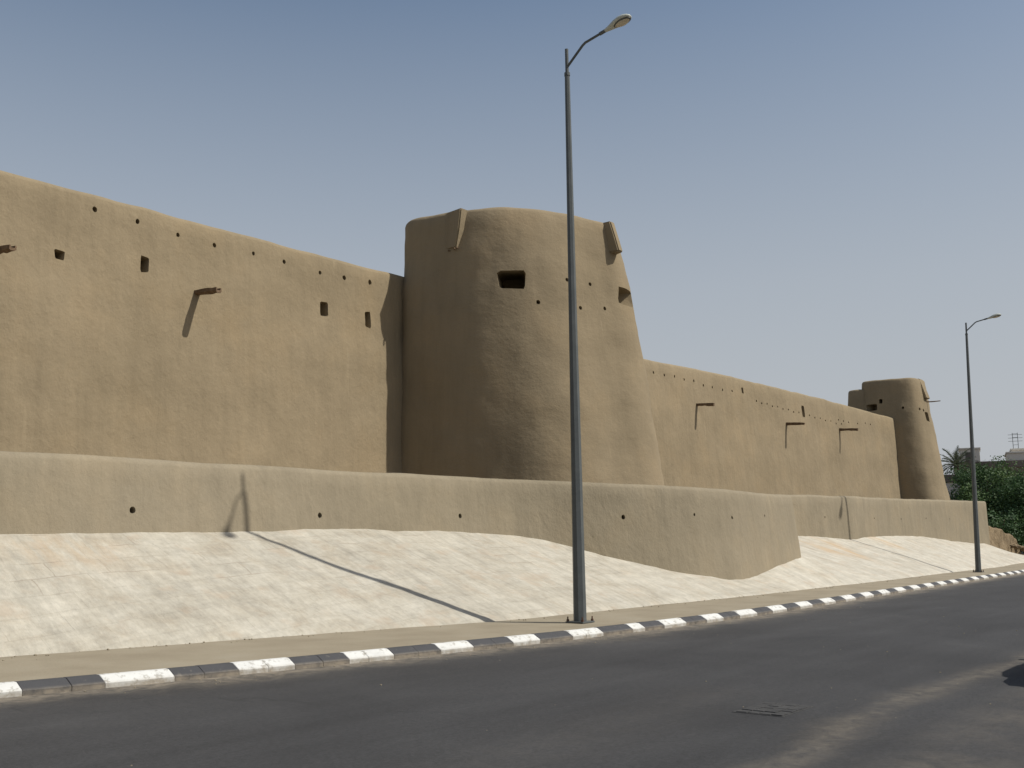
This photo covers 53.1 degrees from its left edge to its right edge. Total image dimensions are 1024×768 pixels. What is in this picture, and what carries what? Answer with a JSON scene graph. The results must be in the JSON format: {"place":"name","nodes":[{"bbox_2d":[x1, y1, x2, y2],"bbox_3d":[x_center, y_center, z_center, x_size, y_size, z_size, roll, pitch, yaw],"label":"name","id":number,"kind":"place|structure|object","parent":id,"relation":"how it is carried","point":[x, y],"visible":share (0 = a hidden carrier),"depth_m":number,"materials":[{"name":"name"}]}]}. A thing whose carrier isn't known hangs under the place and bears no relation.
{"place":"outdoors","nodes":[
{"label":"outdoors","id":0,"kind":"place"},
{"bbox_2d":[0,573,1023,767],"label":"road","id":1,"kind":"structure","parent":0,"point":[648,699],"depth_m":9.54,"materials":[{"name":"grey asphalt"}]},
{"bbox_2d":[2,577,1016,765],"bbox_3d":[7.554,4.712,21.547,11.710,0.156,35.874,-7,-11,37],"label":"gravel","id":2,"kind":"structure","parent":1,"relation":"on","point":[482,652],"depth_m":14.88,"materials":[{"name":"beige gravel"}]},
{"bbox_2d":[732,702,814,716],"bbox_3d":[2.348,2.914,9.182,0.480,0.025,0.700,-7,-11,37],"label":"drain cover","id":3,"kind":"object","parent":1,"relation":"on","point":[774,709],"visible":1,"depth_m":9.11,"materials":[{"name":"metal"}]},
{"bbox_2d":[0,529,1023,656],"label":"paved slope","id":4,"kind":"structure","parent":0,"point":[68,592],"depth_m":17.92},
{"bbox_2d":[0,563,1023,681],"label":"pavement","id":5,"kind":"structure","parent":0,"point":[31,667],"depth_m":14.83,"materials":[{"name":"beige concrete"}]},
{"bbox_2d":[564,14,631,623],"bbox_3d":[1.573,-1.269,17.979,1.583,10.705,0.360,-8,-11,37],"label":"street lamp","id":6,"kind":"object","parent":5,"relation":"on","point":[579,595],"visible":1,"depth_m":18.09,"materials":[{"name":"grey metal"}]},
{"bbox_2d":[965,313,1000,571],"bbox_3d":[19.737,2.389,42.494,1.583,10.705,0.360,-6,-11,38],"label":"street lamp","id":7,"kind":"object","parent":5,"relation":"on","point":[976,526],"visible":1,"depth_m":42.65,"materials":[{"name":"grey metal"}]},
{"bbox_2d":[0,0,1023,474],"label":"sky","id":8,"kind":"structure","parent":0,"point":[813,198],"materials":[{"name":"blue"}]},
{"label":"ground","id":9,"kind":"structure","parent":0,"visible":0},
{"bbox_2d":[0,451,989,579],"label":"boundary wall","id":10,"kind":"structure","parent":9,"relation":"on","point":[726,534],"depth_m":23.77,"materials":[{"name":"paint"}]},
{"bbox_2d":[0,570,1023,697],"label":"kerb","id":11,"kind":"structure","parent":9,"relation":"on","point":[62,684],"depth_m":13.38,"materials":[{"name":"white paint"}]},
{"bbox_2d":[940,445,978,474],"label":"date palm","id":12,"kind":"object","parent":9,"relation":"on","point":[956,461],"visible":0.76,"depth_m":108.25,"materials":[{"name":"green plant"}]},
{"bbox_2d":[944,474,991,499],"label":"house","id":13,"kind":"structure","parent":9,"relation":"on","point":[948,483],"depth_m":92.07,"materials":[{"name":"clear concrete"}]},
{"bbox_2d":[958,433,1023,476],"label":"house","id":14,"kind":"structure","parent":9,"relation":"on","point":[1016,454],"depth_m":108.61,"materials":[{"name":"beige concrete"}]},
{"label":"terrace","id":15,"kind":"structure","parent":0,"visible":0},
{"bbox_2d":[0,170,403,472],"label":"fortress wall","id":16,"kind":"structure","parent":15,"relation":"on","point":[129,331],"depth_m":24.36,"materials":[{"name":"paint"}]},
{"bbox_2d":[401,207,663,484],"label":"fortress tower","id":17,"kind":"structure","parent":15,"relation":"on","point":[486,367],"depth_m":29.31,"materials":[{"name":"paint"}]},
{"bbox_2d":[643,359,900,498],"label":"fortress wall","id":18,"kind":"structure","parent":15,"relation":"on","point":[716,431],"depth_m":48.81,"materials":[{"name":"paint"}]},
{"bbox_2d":[848,378,949,499],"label":"fortress tower","id":19,"kind":"structure","parent":15,"relation":"on","point":[903,403],"depth_m":62.65,"materials":[{"name":"paint"}]},
{"bbox_2d":[954,481,997,511],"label":"broadleaf tree","id":20,"kind":"object","parent":15,"relation":"on","point":[966,494],"visible":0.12,"depth_m":81.07,"materials":[{"name":"green plant"}]},
{"bbox_2d":[944,458,1014,519],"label":"broadleaf tree","id":21,"kind":"object","parent":15,"relation":"on","point":[963,477],"visible":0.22,"depth_m":86.87,"materials":[{"name":"green plant"}]},
{"bbox_2d":[954,457,1023,522],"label":"broadleaf tree","id":22,"kind":"object","parent":15,"relation":"on","point":[998,479],"visible":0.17,"depth_m":81.67,"materials":[{"name":"green plant"}]},
{"bbox_2d":[988,455,1013,471],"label":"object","id":23,"kind":"object","parent":15,"relation":"on","point":[1003,460],"visible":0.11,"depth_m":97.26,"materials":[{"name":"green plant"}]},
{"bbox_2d":[985,468,1023,525],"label":"broadleaf tree","id":24,"kind":"object","parent":15,"relation":"on","point":[1014,490],"visible":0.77,"depth_m":77.59,"materials":[{"name":"green plant"}]},
{"bbox_2d":[988,526,1020,554],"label":"ruined wall","id":25,"kind":"structure","parent":15,"relation":"on","point":[1000,539],"depth_m":67.61,"materials":[{"name":"beige stone"}]},
{"bbox_2d":[987,508,1023,552],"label":"broadleaf tree","id":26,"kind":"object","parent":15,"relation":"on","point":[1014,528],"visible":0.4,"depth_m":74.16,"materials":[{"name":"green plant"}]},
{"bbox_2d":[1010,543,1023,551],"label":"rubble","id":27,"kind":"object","parent":15,"relation":"on","point":[1017,546],"visible":0.37,"depth_m":69.24,"materials":[{"name":"brown stone"}]}
]}

